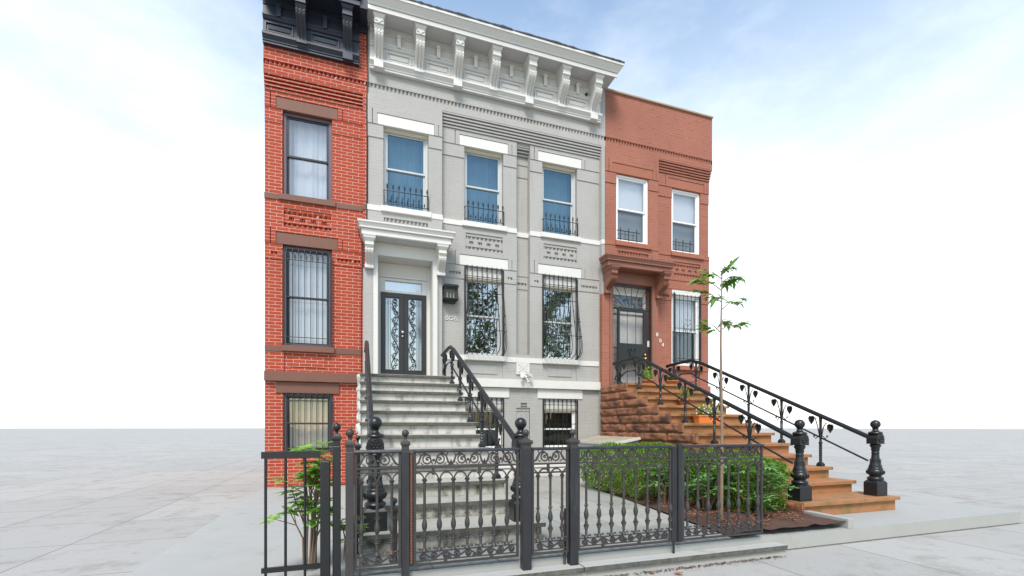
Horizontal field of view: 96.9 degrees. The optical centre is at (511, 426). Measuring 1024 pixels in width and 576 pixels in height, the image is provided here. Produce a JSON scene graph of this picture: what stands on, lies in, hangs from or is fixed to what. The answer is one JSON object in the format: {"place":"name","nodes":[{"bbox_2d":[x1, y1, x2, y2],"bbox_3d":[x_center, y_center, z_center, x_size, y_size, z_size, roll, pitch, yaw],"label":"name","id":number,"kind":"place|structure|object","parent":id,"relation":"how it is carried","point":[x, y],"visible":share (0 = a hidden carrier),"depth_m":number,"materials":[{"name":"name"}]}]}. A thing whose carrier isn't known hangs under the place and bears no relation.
{"place":"outdoors","nodes":[
{"label":"outdoors","id":0,"kind":"place"},
{"bbox_2d":[0,428,1023,575],"bbox_3d":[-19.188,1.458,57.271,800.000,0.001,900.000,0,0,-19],"label":"sidewalk","id":1,"kind":"structure","parent":0,"point":[100,501],"depth_m":10.05,"materials":[{"name":"grey concrete"}]},
{"bbox_2d":[559,550,785,575],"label":"ledge base","id":2,"kind":"object","parent":1,"relation":"on","point":[682,564],"visible":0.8,"depth_m":4.70,"materials":[{"name":"concrete"}]},
{"bbox_2d":[452,563,583,575],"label":"fence ledge","id":3,"kind":"object","parent":2,"relation":"on","point":[558,569],"visible":0.8,"depth_m":4.22,"materials":[{"name":"concrete"}]},
{"bbox_2d":[320,423,763,575],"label":"iron fence","id":4,"kind":"object","parent":3,"relation":"on","point":[407,472],"visible":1,"depth_m":4.22,"materials":[{"name":"black metal"}]},
{"bbox_2d":[563,508,565,563],"bbox_3d":[0.519,1.073,4.456,0.024,0.534,0.114,0,0,11],"label":"gate stop","id":5,"kind":"object","parent":3,"relation":"on","point":[564,557],"visible":0.84,"depth_m":4.45,"materials":[{"name":"metal"}]},
{"bbox_2d":[579,542,787,571],"bbox_3d":[1.884,1.365,4.812,2.562,0.055,0.168,0,0,-19],"label":"fence ledge","id":6,"kind":"object","parent":2,"relation":"on","point":[626,562],"visible":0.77,"depth_m":4.71,"materials":[{"name":"concrete"}]},
{"bbox_2d":[604,556,782,575],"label":"kerb debris","id":7,"kind":"object","parent":1,"relation":"on","point":[721,563],"visible":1,"depth_m":4.71,"materials":[{"name":"brown plant"}]},
{"bbox_2d":[0,0,1023,428],"label":"sky","id":8,"kind":"structure","parent":0,"point":[866,184],"materials":[{"name":"white"}]},
{"bbox_2d":[127,477,1020,575],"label":"yard ground","id":9,"kind":"structure","parent":0,"point":[230,542],"depth_m":5.48,"materials":[{"name":"grey concrete"}]},
{"bbox_2d":[258,440,342,563],"bbox_3d":[-1.832,0.679,3.984,0.691,1.121,0.694,0,0,-19],"label":"leafy shrub","id":10,"kind":"object","parent":9,"relation":"on","point":[312,475],"visible":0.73,"depth_m":3.93,"materials":[{"name":"green plant"}]},
{"bbox_2d":[262,0,367,486],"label":"row house","id":11,"kind":"structure","parent":9,"relation":"on","point":[315,67],"depth_m":9.71,"materials":[{"name":"red brick"}]},
{"bbox_2d":[283,112,331,200],"bbox_3d":[-4.411,-5.747,9.844,0.970,1.870,0.291,0,0,-19],"label":"window","id":12,"kind":"structure","parent":11,"relation":"in","point":[307,148],"depth_m":9.90,"materials":[{"name":"black paint"}]},
{"bbox_2d":[283,246,331,346],"bbox_3d":[-4.411,-2.764,9.844,0.970,2.205,0.291,0,0,-19],"label":"window","id":13,"kind":"structure","parent":11,"relation":"in","point":[289,255],"depth_m":9.91,"materials":[{"name":"black paint"}]},
{"bbox_2d":[285,394,332,451],"bbox_3d":[-4.397,-0.074,9.849,0.980,1.355,0.291,0,0,-19],"label":"window","id":14,"kind":"structure","parent":11,"relation":"in","point":[301,409],"depth_m":9.91,"materials":[{"name":"glass"}]},
{"bbox_2d":[330,516,368,560],"bbox_3d":[-1.533,1.034,4.226,0.397,0.414,0.371,0,0,25],"label":"leafy shrub","id":15,"kind":"object","parent":9,"relation":"on","point":[342,526],"visible":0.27,"depth_m":4.23,"materials":[{"name":"green plant"}]},
{"bbox_2d":[356,373,545,553],"bbox_3d":[-1.488,0.128,7.434,2.047,2.301,5.647,0,0,-19],"label":"stoop","id":16,"kind":"object","parent":9,"relation":"on","point":[428,411],"visible":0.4,"depth_m":6.51,"materials":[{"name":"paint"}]},
{"bbox_2d":[363,340,386,531],"bbox_3d":[-2.201,-0.286,7.042,0.242,2.708,5.175,0,0,-19],"label":"stair railing","id":17,"kind":"object","parent":16,"relation":"on","point":[374,435],"visible":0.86,"depth_m":4.65,"materials":[{"name":"black metal"}]},
{"bbox_2d":[441,345,528,521],"bbox_3d":[-0.684,-0.286,7.550,0.242,2.708,5.175,0,0,-19],"label":"stair railing","id":18,"kind":"object","parent":16,"relation":"on","point":[520,425],"visible":0.56,"depth_m":6.38,"materials":[{"name":"black metal"}]},
{"bbox_2d":[354,541,557,575],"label":"path by stoop","id":19,"kind":"structure","parent":9,"relation":"on","point":[441,565],"depth_m":4.32,"materials":[{"name":"grey concrete"}]},
{"bbox_2d":[357,0,624,478],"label":"row house","id":20,"kind":"structure","parent":9,"relation":"on","point":[486,166],"depth_m":10.88,"materials":[{"name":"grey paint"}]},
{"bbox_2d":[358,25,367,372],"bbox_3d":[-3.228,-3.892,9.825,0.238,9.900,0.061,0,0,-42],"label":"cable","id":21,"kind":"object","parent":20,"relation":"attached to","point":[366,197],"visible":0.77,"depth_m":9.87,"materials":[{"name":"black paint"}]},
{"bbox_2d":[381,292,403,374],"bbox_3d":[-2.746,-2.059,10.432,0.511,2.035,0.203,0,0,-19],"label":"security door","id":22,"kind":"structure","parent":20,"relation":"in","point":[392,316],"depth_m":10.47,"materials":[{"name":"paint"}]},
{"bbox_2d":[383,128,427,210],"bbox_3d":[-2.438,-5.747,10.378,0.990,1.870,0.320,0,0,-19],"label":"window","id":23,"kind":"structure","parent":20,"relation":"in","point":[405,162],"depth_m":10.47,"materials":[{"name":"blue glass"}]},
{"bbox_2d":[404,294,425,374],"bbox_3d":[-2.274,-2.059,10.633,0.512,2.035,0.120,0,0,-19],"label":"security door","id":24,"kind":"structure","parent":20,"relation":"in","point":[414,317],"depth_m":10.63,"materials":[{"name":"paint"}]},
{"bbox_2d":[442,283,458,303],"bbox_3d":[-1.421,-3.075,10.505,0.350,0.405,0.245,0,0,-19],"label":"wall lantern","id":25,"kind":"object","parent":20,"relation":"attached to","point":[448,300],"depth_m":10.45,"materials":[{"name":"black paint"}]},
{"bbox_2d":[464,148,501,225],"bbox_3d":[-0.742,-5.747,11.107,0.970,1.870,0.324,0,0,-19],"label":"window","id":26,"kind":"structure","parent":20,"relation":"in","point":[482,177],"depth_m":11.19,"materials":[{"name":"blue glass"}]},
{"bbox_2d":[466,267,501,355],"bbox_3d":[-0.739,-2.764,11.098,0.962,2.205,0.341,0,0,-19],"label":"window","id":27,"kind":"structure","parent":20,"relation":"in","point":[490,274],"depth_m":11.13,"materials":[{"name":"white paint"}]},
{"bbox_2d":[465,397,502,447],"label":"window","id":28,"kind":"structure","parent":20,"relation":"in","point":[488,440],"depth_m":11.19,"materials":[{"name":"white paint"}]},
{"bbox_2d":[516,363,529,374],"bbox_3d":[0.271,-1.427,11.191,0.345,0.280,0.048,0,0,-19],"label":"wall plaque","id":29,"kind":"object","parent":20,"relation":"attached to","point":[521,368],"depth_m":11.18,"materials":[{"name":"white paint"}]},
{"bbox_2d":[520,373,532,382],"bbox_3d":[0.318,-1.182,11.052,0.300,0.221,0.287,0,0,41],"label":"floodlight","id":30,"kind":"object","parent":20,"relation":"attached to","point":[523,375],"visible":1,"depth_m":11.01,"materials":[{"name":"white paint"}]},
{"bbox_2d":[513,471,565,474],"bbox_3d":[0.788,1.150,11.223,1.576,0.088,0.074,0,0,-17],"label":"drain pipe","id":31,"kind":"object","parent":20,"relation":"attached to","point":[547,472],"visible":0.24,"depth_m":11.23,"materials":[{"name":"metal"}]},
{"bbox_2d":[542,164,575,235],"bbox_3d":[1.145,-5.747,11.740,0.970,1.870,0.326,0,0,-19],"label":"window","id":32,"kind":"structure","parent":20,"relation":"in","point":[555,186],"depth_m":11.86,"materials":[{"name":"blue glass"}]},
{"bbox_2d":[542,276,575,359],"bbox_3d":[1.147,-2.764,11.732,0.962,2.205,0.343,0,0,-19],"label":"window","id":33,"kind":"structure","parent":20,"relation":"in","point":[546,280],"depth_m":11.86,"materials":[{"name":"white paint"}]},
{"bbox_2d":[542,399,576,446],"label":"window","id":34,"kind":"structure","parent":20,"relation":"in","point":[568,408],"depth_m":11.80,"materials":[{"name":"white paint"}]},
{"bbox_2d":[241,531,774,575],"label":"ledge","id":35,"kind":"object","parent":9,"relation":"on","point":[312,572],"visible":0.33,"depth_m":4.18,"materials":[{"name":"grey concrete"}]},
{"bbox_2d":[261,451,320,575],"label":"iron fence","id":36,"kind":"object","parent":35,"relation":"on","point":[285,568],"visible":0.94,"depth_m":3.69,"materials":[{"name":"black metal"}]},
{"bbox_2d":[578,435,640,479],"bbox_3d":[2.235,0.736,10.784,0.720,1.044,1.950,0,0,-19],"label":"storage box","id":37,"kind":"object","parent":9,"relation":"on","point":[598,440],"visible":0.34,"depth_m":10.57,"materials":[{"name":"white paint"}]},
{"bbox_2d":[599,88,713,397],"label":"row house","id":38,"kind":"structure","parent":9,"relation":"on","point":[654,258],"depth_m":12.30,"materials":[{"name":"brick"}]},
{"bbox_2d":[613,286,645,384],"bbox_3d":[3.083,-2.393,12.328,1.194,2.733,0.120,0,0,-19],"label":"inner door","id":39,"kind":"structure","parent":38,"relation":"in","point":[621,290],"depth_m":12.32,"materials":[{"name":"black glass"}]},
{"bbox_2d":[616,174,647,243],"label":"window","id":40,"kind":"structure","parent":38,"relation":"in","point":[631,193],"depth_m":12.23,"materials":[{"name":"white glass"}]},
{"bbox_2d":[672,189,698,254],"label":"window","id":41,"kind":"structure","parent":38,"relation":"in","point":[685,205],"depth_m":12.96,"materials":[{"name":"white glass"}]},
{"bbox_2d":[672,289,699,365],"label":"window","id":42,"kind":"structure","parent":38,"relation":"in","point":[695,296],"depth_m":12.96,"materials":[{"name":"white paint"}]},
{"bbox_2d":[592,483,841,536],"bbox_3d":[2.673,1.210,7.524,1.850,0.076,4.430,0,0,-19],"label":"planting bed","id":43,"kind":"object","parent":9,"relation":"on","point":[775,522],"visible":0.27,"depth_m":6.01,"materials":[{"name":"brown soil"}]},
{"bbox_2d":[580,441,702,498],"bbox_3d":[2.442,0.768,8.713,1.788,0.973,2.672,0,0,-19],"label":"boxwood hedge","id":44,"kind":"object","parent":43,"relation":"on","point":[629,481],"visible":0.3,"depth_m":8.29,"materials":[{"name":"green plant"}]},
{"bbox_2d":[638,463,690,503],"bbox_3d":[2.447,0.903,7.124,0.956,0.681,0.887,0,0,-19],"label":"rhododendron","id":45,"kind":"object","parent":43,"relation":"on","point":[663,491],"visible":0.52,"depth_m":7.16,"materials":[{"name":"green plant"}]},
{"bbox_2d":[600,480,803,526],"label":"mulch chips","id":46,"kind":"object","parent":43,"relation":"on","point":[724,510],"visible":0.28,"depth_m":6.08,"materials":[{"name":"brown plant"}]},
{"bbox_2d":[684,464,732,509],"bbox_3d":[2.886,0.875,6.554,1.028,0.739,0.784,0,0,-42],"label":"rhododendron","id":47,"kind":"object","parent":43,"relation":"on","point":[703,486],"visible":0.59,"depth_m":6.50,"materials":[{"name":"green plant"}]},
{"bbox_2d":[686,256,752,519],"bbox_3d":[2.638,-0.427,5.827,0.936,3.371,0.592,0,0,-19],"label":"young tree","id":48,"kind":"object","parent":43,"relation":"on","point":[731,280],"visible":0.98,"depth_m":5.79,"materials":[{"name":"green plant"}]},
{"bbox_2d":[684,448,793,512],"bbox_3d":[3.365,0.793,7.090,1.060,0.936,1.819,0,0,-19],"label":"boxwood hedge","id":49,"kind":"object","parent":43,"relation":"on","point":[782,467],"visible":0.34,"depth_m":6.53,"materials":[{"name":"green plant"}]},
{"bbox_2d":[718,461,799,512],"bbox_3d":[3.355,0.843,6.323,0.913,0.800,0.999,0,0,-41],"label":"rhododendron","id":50,"kind":"object","parent":43,"relation":"on","point":[768,468],"visible":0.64,"depth_m":6.17,"materials":[{"name":"green plant"}]},
{"bbox_2d":[600,382,899,514],"bbox_3d":[4.078,0.128,9.299,2.048,2.300,5.646,0,0,-19],"label":"stoop","id":51,"kind":"object","parent":9,"relation":"on","point":[628,409],"visible":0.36,"depth_m":9.02,"materials":[{"name":"brown stone"}]},
{"bbox_2d":[640,362,657,382],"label":"potted plant","id":52,"kind":"object","parent":51,"relation":"on","point":[646,375],"visible":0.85,"depth_m":11.02,"materials":[{"name":"green plant"}]},
{"bbox_2d":[666,373,680,383],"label":"potted plant","id":53,"kind":"object","parent":51,"relation":"on","point":[671,380],"visible":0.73,"depth_m":11.14,"materials":[{"name":"orange plant"}]},
{"bbox_2d":[672,385,695,404],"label":"potted plant","id":54,"kind":"object","parent":51,"relation":"on","point":[682,397],"visible":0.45,"depth_m":9.86,"materials":[{"name":"green plant"}]},
{"bbox_2d":[689,402,725,422],"bbox_3d":[3.939,-0.315,9.158,0.954,0.486,0.296,0,0,-19],"label":"potted plant","id":55,"kind":"object","parent":51,"relation":"on","point":[703,418],"visible":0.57,"depth_m":9.08,"materials":[{"name":"orange plant"}]},
{"bbox_2d":[612,356,811,501],"bbox_3d":[3.384,-0.286,8.913,0.242,2.708,5.175,0,0,-19],"label":"stair railing","id":56,"kind":"object","parent":51,"relation":"on","point":[799,439],"visible":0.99,"depth_m":7.37,"materials":[{"name":"black metal"}]},
{"bbox_2d":[666,359,886,495],"bbox_3d":[4.882,-0.286,9.415,0.242,2.708,5.175,0,0,-19],"label":"stair railing","id":57,"kind":"object","parent":51,"relation":"on","point":[875,483],"visible":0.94,"depth_m":7.87,"materials":[{"name":"black metal"}]},
{"bbox_2d":[804,510,853,528],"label":"bed kerb","id":58,"kind":"structure","parent":9,"relation":"on","point":[847,522],"depth_m":5.82,"materials":[{"name":"grey concrete"}]},
{"bbox_2d":[504,477,732,555],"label":"front path","id":59,"kind":"structure","parent":0,"point":[592,500],"depth_m":6.32,"materials":[{"name":"grey concrete"}]}
]}

